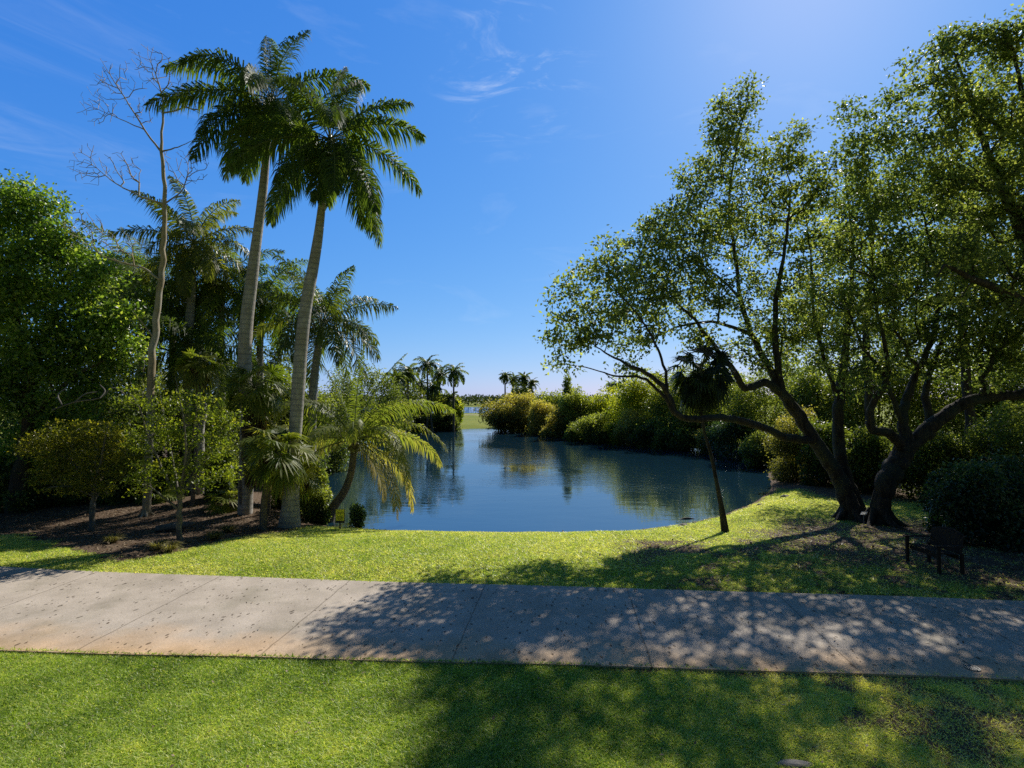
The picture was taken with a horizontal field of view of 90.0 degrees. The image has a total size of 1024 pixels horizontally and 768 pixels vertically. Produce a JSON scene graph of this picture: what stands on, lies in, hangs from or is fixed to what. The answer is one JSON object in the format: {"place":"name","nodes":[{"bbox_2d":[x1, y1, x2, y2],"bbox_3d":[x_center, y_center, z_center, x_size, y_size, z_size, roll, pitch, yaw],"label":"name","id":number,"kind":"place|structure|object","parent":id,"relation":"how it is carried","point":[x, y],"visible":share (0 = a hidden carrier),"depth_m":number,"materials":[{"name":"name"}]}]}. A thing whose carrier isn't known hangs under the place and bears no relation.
{"place":"outdoors","nodes":[
{"label":"outdoors","id":0,"kind":"place"},
{"bbox_2d":[0,646,1023,767],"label":"grass","id":1,"kind":"structure","parent":0,"point":[115,675],"depth_m":6.47,"materials":[{"name":"green plant"}]},
{"bbox_2d":[0,401,1023,767],"bbox_3d":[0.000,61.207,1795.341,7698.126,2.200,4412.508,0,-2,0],"label":"ground","id":2,"kind":"structure","parent":0,"point":[822,491],"depth_m":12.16,"materials":[{"name":"green plant"}]},
{"bbox_2d":[0,445,92,502],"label":"bush","id":3,"kind":"object","parent":2,"relation":"on","point":[2,467],"visible":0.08,"depth_m":21.04,"materials":[{"name":"green plant"}]},
{"bbox_2d":[0,353,127,456],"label":"bush","id":4,"kind":"object","parent":2,"relation":"on","point":[41,394],"visible":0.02,"depth_m":28.67,"materials":[{"name":"green plant"}]},
{"bbox_2d":[48,471,99,506],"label":"bush","id":5,"kind":"object","parent":2,"relation":"on","point":[67,500],"visible":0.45,"depth_m":21.27,"materials":[{"name":"green plant"}]},
{"bbox_2d":[2,418,158,530],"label":"yellow leaved shrub tree","id":6,"kind":"object","parent":2,"relation":"on","point":[80,438],"visible":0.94,"depth_m":17.16,"materials":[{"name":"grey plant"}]},
{"bbox_2d":[0,380,164,483],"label":"bush","id":7,"kind":"object","parent":2,"relation":"on","point":[112,412],"visible":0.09,"depth_m":24.54,"materials":[{"name":"green plant"}]},
{"bbox_2d":[0,168,165,513],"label":"broadleaf tree","id":8,"kind":"object","parent":2,"relation":"on","point":[25,369],"visible":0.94,"depth_m":20.17,"materials":[{"name":"green plant"}]},
{"bbox_2d":[52,385,124,410],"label":"dead branch","id":9,"kind":"object","parent":8,"relation":"attached to","point":[103,394],"visible":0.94,"depth_m":17.41,"materials":[{"name":"brown wood"}]},
{"bbox_2d":[89,489,130,505],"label":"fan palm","id":10,"kind":"object","parent":2,"relation":"on","point":[112,500],"visible":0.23,"depth_m":21.64,"materials":[{"name":"green plant"}]},
{"bbox_2d":[65,220,177,395],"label":"royal palm","id":11,"kind":"object","parent":2,"relation":"on","point":[137,275],"visible":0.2,"depth_m":28.33,"materials":[{"name":"green plant"}]},
{"bbox_2d":[98,433,154,504],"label":"bush","id":12,"kind":"object","parent":2,"relation":"on","point":[127,487],"visible":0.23,"depth_m":21.93,"materials":[{"name":"green plant"}]},
{"bbox_2d":[85,329,167,456],"bbox_3d":[-24.269,0.746,32.175,7.304,9.927,6.158,0,-2,0],"label":"bush","id":13,"kind":"object","parent":2,"relation":"on","point":[129,382],"visible":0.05,"depth_m":32.52,"materials":[{"name":"green plant"}]},
{"bbox_2d":[60,44,208,517],"bbox_3d":[-14.568,-4.217,20.008,4.846,18.820,1.626,1,-2,-22],"label":"bare tree","id":14,"kind":"object","parent":2,"relation":"on","point":[146,511],"visible":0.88,"depth_m":19.96,"materials":[{"name":"brown plant"}]},
{"bbox_2d":[133,485,179,504],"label":"fan palm","id":15,"kind":"object","parent":2,"relation":"on","point":[155,496],"visible":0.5,"depth_m":21.94,"materials":[{"name":"green plant"}]},
{"bbox_2d":[139,456,180,499],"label":"bush","id":16,"kind":"object","parent":2,"relation":"on","point":[161,478],"visible":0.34,"depth_m":22.59,"materials":[{"name":"green plant"}]},
{"bbox_2d":[87,252,233,476],"bbox_3d":[-18.364,-0.778,27.002,6.596,12.318,6.408,1,-2,-38],"label":"royal palm","id":17,"kind":"object","parent":2,"relation":"on","point":[144,295],"visible":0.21,"depth_m":25.96,"materials":[{"name":"green plant"}]},
{"bbox_2d":[118,369,214,476],"bbox_3d":[-19.034,2.156,28.161,6.091,6.834,4.865,0,-2,0],"label":"bush","id":18,"kind":"object","parent":2,"relation":"on","point":[143,395],"visible":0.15,"depth_m":27.36,"materials":[{"name":"green plant"}]},
{"bbox_2d":[156,540,183,551],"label":"grass tuft","id":19,"kind":"object","parent":2,"relation":"on","point":[170,546],"visible":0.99,"depth_m":13.74,"materials":[{"name":"green plant"}]},
{"bbox_2d":[155,521,194,531],"bbox_3d":[-11.345,4.796,17.264,1.146,0.302,0.286,0,-2,-11],"label":"log","id":20,"kind":"object","parent":2,"relation":"on","point":[168,526],"visible":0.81,"depth_m":17.14,"materials":[{"name":"grey plant"}]},
{"bbox_2d":[107,175,252,490],"bbox_3d":[-15.467,-2.060,25.163,5.916,14.784,6.073,0,-2,0],"label":"royal palm","id":21,"kind":"object","parent":2,"relation":"on","point":[195,250],"visible":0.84,"depth_m":24.59,"materials":[{"name":"green plant"}]},
{"bbox_2d":[108,376,255,543],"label":"forked shrub tree","id":22,"kind":"object","parent":2,"relation":"on","point":[181,490],"visible":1,"depth_m":14.91,"materials":[{"name":"green plant"}]},
{"bbox_2d":[120,306,259,494],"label":"royal palm","id":23,"kind":"object","parent":2,"relation":"on","point":[209,344],"visible":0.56,"depth_m":23.48,"materials":[{"name":"green plant"}]},
{"bbox_2d":[172,347,225,505],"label":"fan palm","id":24,"kind":"object","parent":2,"relation":"on","point":[197,376],"visible":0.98,"depth_m":21.31,"materials":[{"name":"green plant"}]},
{"bbox_2d":[172,399,239,484],"bbox_3d":[-15.257,3.047,25.941,4.102,4.846,3.202,0,-2,0],"label":"bush","id":25,"kind":"object","parent":2,"relation":"on","point":[210,426],"visible":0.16,"depth_m":25.48,"materials":[{"name":"green plant"}]},
{"bbox_2d":[198,441,238,500],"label":"bush","id":26,"kind":"object","parent":2,"relation":"on","point":[229,483],"visible":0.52,"depth_m":22.46,"materials":[{"name":"green plant"}]},
{"bbox_2d":[201,487,237,514],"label":"fan palm","id":27,"kind":"object","parent":2,"relation":"on","point":[213,506],"visible":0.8,"depth_m":20.45,"materials":[{"name":"green plant"}]},
{"bbox_2d":[147,229,293,417],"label":"royal palm","id":28,"kind":"object","parent":2,"relation":"on","point":[201,319],"visible":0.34,"depth_m":25.87,"materials":[{"name":"green plant"}]},
{"bbox_2d":[217,359,291,504],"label":"fan palm","id":29,"kind":"object","parent":2,"relation":"on","point":[256,403],"visible":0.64,"depth_m":19.84,"materials":[{"name":"green plant"}]},
{"bbox_2d":[142,30,370,514],"bbox_3d":[-10.151,-5.081,20.640,6.285,20.686,7.469,-2,-2,42],"label":"royal palm","id":30,"kind":"object","parent":2,"relation":"on","point":[245,105],"visible":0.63,"depth_m":20.12,"materials":[{"name":"green plant"}]},
{"bbox_2d":[195,254,330,486],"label":"royal palm","id":31,"kind":"object","parent":2,"relation":"on","point":[262,314],"visible":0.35,"depth_m":27.32,"materials":[{"name":"green plant"}]},
{"bbox_2d":[255,409,289,514],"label":"fan palm","id":32,"kind":"object","parent":2,"relation":"on","point":[272,424],"visible":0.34,"depth_m":20.16,"materials":[{"name":"green plant"}]},
{"bbox_2d":[230,426,320,530],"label":"fan palm","id":33,"kind":"object","parent":2,"relation":"on","point":[276,469],"visible":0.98,"depth_m":17.39,"materials":[{"name":"green plant"}]},
{"bbox_2d":[252,339,305,420],"bbox_3d":[-15.466,1.421,33.092,5.646,9.597,4.587,0,-2,0],"label":"bush","id":34,"kind":"object","parent":2,"relation":"on","point":[287,359],"visible":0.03,"depth_m":32.75,"materials":[{"name":"green plant"}]},
{"bbox_2d":[279,460,325,503],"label":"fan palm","id":35,"kind":"object","parent":2,"relation":"on","point":[309,484],"visible":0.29,"depth_m":18.85,"materials":[{"name":"green plant"}]},
{"bbox_2d":[268,365,339,473],"bbox_3d":[-12.557,2.540,29.933,4.661,7.787,3.484,0,-2,0],"label":"bush","id":36,"kind":"object","parent":2,"relation":"on","point":[320,396],"visible":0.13,"depth_m":29.71,"materials":[{"name":"green plant"}]},
{"bbox_2d":[300,457,332,513],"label":"bush","id":37,"kind":"object","parent":2,"relation":"on","point":[323,476],"visible":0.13,"depth_m":22.25,"materials":[{"name":"green plant"}]},
{"bbox_2d":[301,483,333,524],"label":"bush","id":38,"kind":"object","parent":2,"relation":"on","point":[319,515],"visible":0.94,"depth_m":20.57,"materials":[{"name":"green plant"}]},
{"bbox_2d":[252,253,397,461],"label":"royal palm","id":39,"kind":"object","parent":2,"relation":"on","point":[322,334],"visible":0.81,"depth_m":24.58,"materials":[{"name":"green plant"}]},
{"bbox_2d":[224,66,426,528],"bbox_3d":[-6.646,-3.623,18.748,6.066,17.784,5.963,-2,-2,42],"label":"royal palm","id":40,"kind":"object","parent":2,"relation":"on","point":[339,168],"visible":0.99,"depth_m":18.30,"materials":[{"name":"green plant"}]},
{"bbox_2d":[317,426,349,472],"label":"bush","id":41,"kind":"object","parent":2,"relation":"on","point":[338,458],"visible":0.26,"depth_m":35.11,"materials":[{"name":"green plant"}]},
{"bbox_2d":[335,509,344,528],"bbox_3d":[-6.017,4.764,17.917,0.330,0.760,0.042,0,-2,0],"label":"sign","id":42,"kind":"object","parent":2,"relation":"on","point":[339,516],"visible":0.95,"depth_m":17.91,"materials":[{"name":"yellow paint"}]},
{"bbox_2d":[321,366,367,458],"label":"leafy tree","id":43,"kind":"object","parent":2,"relation":"on","point":[335,396],"visible":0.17,"depth_m":41.10,"materials":[{"name":"green plant"}]},
{"bbox_2d":[270,344,455,522],"bbox_3d":[-6.412,2.107,21.677,8.072,7.766,6.020,0,-2,0],"label":"coconut palm","id":44,"kind":"object","parent":2,"relation":"on","point":[351,428],"visible":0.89,"depth_m":21.11,"materials":[{"name":"green plant"}]},
{"bbox_2d":[343,359,412,445],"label":"leafy tree","id":45,"kind":"object","parent":2,"relation":"on","point":[388,395],"visible":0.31,"depth_m":57.56,"materials":[{"name":"green plant"}]},
{"bbox_2d":[370,403,417,437],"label":"bush","id":46,"kind":"object","parent":2,"relation":"on","point":[407,418],"visible":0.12,"depth_m":67.85,"materials":[{"name":"green plant"}]},
{"bbox_2d":[385,368,409,438],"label":"coconut palm","id":47,"kind":"object","parent":2,"relation":"on","point":[398,375],"visible":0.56,"depth_m":65.75,"materials":[{"name":"green plant"}]},
{"bbox_2d":[385,369,423,431],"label":"leafy tree","id":48,"kind":"object","parent":2,"relation":"on","point":[414,397],"visible":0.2,"depth_m":77.12,"materials":[{"name":"green plant"}]},
{"bbox_2d":[395,362,421,432],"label":"coconut palm","id":49,"kind":"object","parent":2,"relation":"on","point":[411,374],"visible":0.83,"depth_m":71.82,"materials":[{"name":"green plant"}]},
{"bbox_2d":[409,405,436,432],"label":"bush","id":50,"kind":"object","parent":2,"relation":"on","point":[420,419],"visible":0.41,"depth_m":78.13,"materials":[{"name":"green plant"}]},
{"bbox_2d":[412,355,441,432],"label":"coconut palm","id":51,"kind":"object","parent":2,"relation":"on","point":[426,367],"visible":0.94,"depth_m":77.79,"materials":[{"name":"green plant"}]},
{"bbox_2d":[423,380,443,432],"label":"coconut palm","id":52,"kind":"object","parent":2,"relation":"on","point":[434,388],"visible":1,"depth_m":77.70,"materials":[{"name":"green plant"}]},
{"bbox_2d":[422,389,451,430],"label":"leafy tree","id":53,"kind":"object","parent":2,"relation":"on","point":[437,415],"visible":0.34,"depth_m":82.91,"materials":[{"name":"green plant"}]},
{"bbox_2d":[430,364,448,416],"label":"coconut palm","id":54,"kind":"object","parent":2,"relation":"on","point":[438,376],"visible":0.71,"depth_m":83.79,"materials":[{"name":"green plant"}]},
{"bbox_2d":[436,412,462,431],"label":"bush","id":55,"kind":"object","parent":2,"relation":"on","point":[444,421],"visible":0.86,"depth_m":81.73,"materials":[{"name":"green plant"}]},
{"bbox_2d":[438,389,462,429],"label":"coconut palm","id":56,"kind":"object","parent":2,"relation":"on","point":[449,398],"visible":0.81,"depth_m":81.68,"materials":[{"name":"green plant"}]},
{"bbox_2d":[441,363,468,431],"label":"coconut palm","id":57,"kind":"object","parent":2,"relation":"on","point":[455,376],"visible":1,"depth_m":79.80,"materials":[{"name":"green plant"}]},
{"bbox_2d":[473,389,537,431],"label":"bush","id":58,"kind":"object","parent":2,"relation":"on","point":[507,416],"visible":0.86,"depth_m":80.72,"materials":[{"name":"green plant"}]},
{"bbox_2d":[0,566,1023,681],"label":"footpath","id":59,"kind":"structure","parent":2,"relation":"on","point":[142,613],"depth_m":9.05,"materials":[{"name":"concrete"}]},
{"bbox_2d":[0,494,1023,599],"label":"leaf litter","id":60,"kind":"object","parent":2,"relation":"on","point":[306,525],"visible":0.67,"depth_m":16.17,"materials":[{"name":"brown plant"}]},
{"bbox_2d":[347,499,366,528],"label":"bush","id":61,"kind":"object","parent":60,"relation":"on","point":[357,515],"visible":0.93,"depth_m":19.52,"materials":[{"name":"green plant"}]},
{"bbox_2d":[9,536,1023,767],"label":"leaf litter","id":62,"kind":"object","parent":2,"relation":"on","point":[247,766],"visible":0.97,"depth_m":7.92,"materials":[{"name":"brown plant"}]},
{"bbox_2d":[500,380,537,402],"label":"leafy tree","id":63,"kind":"object","parent":2,"relation":"on","point":[522,390],"visible":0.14,"depth_m":91.41,"materials":[{"name":"green plant"}]},
{"bbox_2d":[522,394,557,434],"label":"bush","id":64,"kind":"object","parent":2,"relation":"on","point":[539,411],"visible":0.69,"depth_m":73.77,"materials":[{"name":"green plant"}]},
{"bbox_2d":[533,388,561,407],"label":"leafy tree","id":65,"kind":"object","parent":2,"relation":"on","point":[555,399],"visible":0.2,"depth_m":80.85,"materials":[{"name":"green plant"}]},
{"bbox_2d":[538,414,566,436],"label":"bush","id":66,"kind":"object","parent":2,"relation":"on","point":[546,430],"visible":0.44,"depth_m":69.17,"materials":[{"name":"green plant"}]},
{"bbox_2d":[545,400,580,437],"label":"bush","id":67,"kind":"object","parent":2,"relation":"on","point":[560,417],"visible":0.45,"depth_m":68.21,"materials":[{"name":"green plant"}]},
{"bbox_2d":[561,373,574,402],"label":"cypress","id":68,"kind":"object","parent":2,"relation":"on","point":[567,384],"visible":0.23,"depth_m":69.65,"materials":[{"name":"green plant"}]},
{"bbox_2d":[562,419,583,440],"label":"bush","id":69,"kind":"object","parent":2,"relation":"on","point":[571,435],"visible":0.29,"depth_m":62.93,"materials":[{"name":"green plant"}]},
{"bbox_2d":[555,384,599,437],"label":"leafy tree","id":70,"kind":"object","parent":2,"relation":"on","point":[581,403],"visible":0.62,"depth_m":67.54,"materials":[{"name":"green plant"}]},
{"bbox_2d":[569,409,615,443],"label":"bush","id":71,"kind":"object","parent":2,"relation":"on","point":[590,429],"visible":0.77,"depth_m":59.32,"materials":[{"name":"green plant"}]},
{"bbox_2d":[304,393,888,405],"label":"distant woods","id":72,"kind":"object","parent":2,"relation":"on","point":[473,398],"visible":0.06,"depth_m":410.20,"materials":[{"name":"green plant"}]},
{"bbox_2d":[577,381,623,423],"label":"leafy tree","id":73,"kind":"object","parent":2,"relation":"on","point":[601,404],"visible":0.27,"depth_m":66.77,"materials":[{"name":"green plant"}]},
{"bbox_2d":[603,421,625,444],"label":"bush","id":74,"kind":"object","parent":2,"relation":"on","point":[612,440],"visible":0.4,"depth_m":58.10,"materials":[{"name":"green plant"}]},
{"bbox_2d":[612,408,643,445],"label":"bush","id":75,"kind":"object","parent":2,"relation":"on","point":[623,436],"visible":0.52,"depth_m":56.56,"materials":[{"name":"green plant"}]},
{"bbox_2d":[602,364,658,444],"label":"leafy tree","id":76,"kind":"object","parent":2,"relation":"on","point":[631,397],"visible":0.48,"depth_m":58.97,"materials":[{"name":"green plant"}]},
{"bbox_2d":[626,414,660,447],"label":"bush","id":77,"kind":"object","parent":2,"relation":"on","point":[640,440],"visible":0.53,"depth_m":54.40,"materials":[{"name":"green plant"}]},
{"bbox_2d":[637,364,694,429],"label":"leafy tree","id":78,"kind":"object","parent":2,"relation":"on","point":[658,406],"visible":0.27,"depth_m":55.09,"materials":[{"name":"green plant"}]},
{"bbox_2d":[636,406,721,450],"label":"bush","id":79,"kind":"object","parent":2,"relation":"on","point":[689,427],"visible":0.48,"depth_m":50.95,"materials":[{"name":"green plant"}]},
{"bbox_2d":[659,343,737,531],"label":"fan palm","id":80,"kind":"object","parent":2,"relation":"on","point":[701,389],"visible":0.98,"depth_m":17.06,"materials":[{"name":"green plant"}]},
{"bbox_2d":[532,69,880,523],"bbox_3d":[7.729,-3.571,19.303,14.904,18.225,4.633,1,-2,-21],"label":"spreading tree","id":81,"kind":"object","parent":2,"relation":"on","point":[852,506],"visible":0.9,"depth_m":19.50,"materials":[{"name":"green plant"}]},
{"bbox_2d":[691,424,739,453],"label":"bush","id":82,"kind":"object","parent":2,"relation":"on","point":[701,445],"visible":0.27,"depth_m":47.55,"materials":[{"name":"green plant"}]},
{"bbox_2d":[682,366,762,442],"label":"leafy tree","id":83,"kind":"object","parent":2,"relation":"on","point":[716,412],"visible":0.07,"depth_m":50.21,"materials":[{"name":"green plant"}]},
{"bbox_2d":[701,411,769,460],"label":"bush","id":84,"kind":"object","parent":2,"relation":"on","point":[723,431],"visible":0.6,"depth_m":44.28,"materials":[{"name":"green plant"}]},
{"bbox_2d":[715,363,796,443],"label":"leafy tree","id":85,"kind":"object","parent":2,"relation":"on","point":[742,401],"visible":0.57,"depth_m":43.26,"materials":[{"name":"green plant"}]},
{"bbox_2d":[733,429,781,467],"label":"bush","id":86,"kind":"object","parent":2,"relation":"on","point":[753,451],"visible":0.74,"depth_m":37.65,"materials":[{"name":"green plant"}]},
{"bbox_2d":[761,404,818,483],"bbox_3d":[16.649,3.489,30.041,4.501,4.631,3.440,0,-2,0],"label":"weeping bush","id":87,"kind":"object","parent":2,"relation":"on","point":[788,453],"visible":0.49,"depth_m":29.47,"materials":[{"name":"green plant"}]},
{"bbox_2d":[776,759,812,767],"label":"rock","id":88,"kind":"object","parent":2,"relation":"on","point":[795,763],"visible":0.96,"depth_m":5.60,"materials":[{"name":"grey stone"}]},
{"bbox_2d":[775,361,858,433],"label":"leafy tree","id":89,"kind":"object","parent":2,"relation":"on","point":[805,389],"visible":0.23,"depth_m":38.72,"materials":[{"name":"green plant"}]},
{"bbox_2d":[792,413,851,486],"bbox_3d":[17.076,3.650,27.936,3.214,4.111,2.707,1,-2,-30],"label":"bush","id":90,"kind":"object","parent":2,"relation":"on","point":[813,467],"visible":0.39,"depth_m":27.52,"materials":[{"name":"green plant"}]},
{"bbox_2d":[768,151,943,429],"bbox_3d":[19.676,-3.377,29.234,11.858,19.617,5.243,1,-2,-17],"label":"leafy tree","id":91,"kind":"object","parent":2,"relation":"on","point":[868,397],"visible":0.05,"depth_m":28.99,"materials":[{"name":"green plant"}]},
{"bbox_2d":[845,420,902,493],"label":"bush","id":92,"kind":"object","parent":2,"relation":"on","point":[863,449],"visible":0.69,"depth_m":25.32,"materials":[{"name":"green plant"}]},
{"bbox_2d":[813,339,948,456],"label":"leafy tree","id":93,"kind":"object","parent":2,"relation":"on","point":[854,413],"visible":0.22,"depth_m":34.97,"materials":[{"name":"green plant"}]},
{"bbox_2d":[795,80,1023,528],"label":"gnarled tree","id":94,"kind":"object","parent":2,"relation":"on","point":[907,445],"visible":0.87,"depth_m":18.84,"materials":[{"name":"green plant"}]},
{"bbox_2d":[870,420,980,498],"bbox_3d":[19.660,3.586,24.023,4.985,3.868,4.076,0,-2,0],"label":"bush","id":95,"kind":"object","parent":2,"relation":"on","point":[938,448],"visible":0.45,"depth_m":23.03,"materials":[{"name":"green plant"}]},
{"bbox_2d":[917,467,947,532],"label":"bush","id":96,"kind":"object","parent":2,"relation":"on","point":[932,521],"visible":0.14,"depth_m":17.50,"materials":[{"name":"green plant"}]},
{"bbox_2d":[902,526,966,574],"bbox_3d":[10.112,3.921,12.235,0.797,0.968,1.031,0,-2,0],"label":"garden bench","id":97,"kind":"object","parent":2,"relation":"on","point":[947,538],"visible":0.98,"depth_m":12.15,"materials":[{"name":"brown wood"}]},
{"bbox_2d":[884,3,1023,342],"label":"leafy tree","id":98,"kind":"object","parent":2,"relation":"on","point":[1002,182],"visible":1,"depth_m":16.71,"materials":[{"name":"green plant"}]},
{"bbox_2d":[887,339,1023,459],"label":"leafy tree","id":99,"kind":"object","parent":2,"relation":"on","point":[948,388],"visible":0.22,"depth_m":32.56,"materials":[{"name":"green plant"}]},
{"bbox_2d":[891,65,1023,444],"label":"leafy tree","id":100,"kind":"object","parent":2,"relation":"on","point":[969,411],"visible":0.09,"depth_m":27.04,"materials":[{"name":"green plant"}]},
{"bbox_2d":[913,446,1023,552],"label":"bush","id":101,"kind":"object","parent":2,"relation":"on","point":[980,499],"visible":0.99,"depth_m":14.18,"materials":[{"name":"green plant"}]},
{"bbox_2d":[945,389,1023,466],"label":"bush","id":102,"kind":"object","parent":2,"relation":"on","point":[1007,439],"visible":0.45,"depth_m":21.56,"materials":[{"name":"green plant"}]},
{"bbox_2d":[953,327,1023,465],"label":"leafy tree","id":103,"kind":"object","parent":2,"relation":"on","point":[1016,388],"visible":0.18,"depth_m":30.78,"materials":[{"name":"green plant"}]},
{"bbox_2d":[0,0,1023,400],"label":"sky","id":104,"kind":"structure","parent":0,"point":[546,125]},
{"bbox_2d":[299,428,771,531],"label":"pond water","id":105,"kind":"structure","parent":0,"point":[487,480],"depth_m":29.61,"materials":[{"name":"blue liquid"}]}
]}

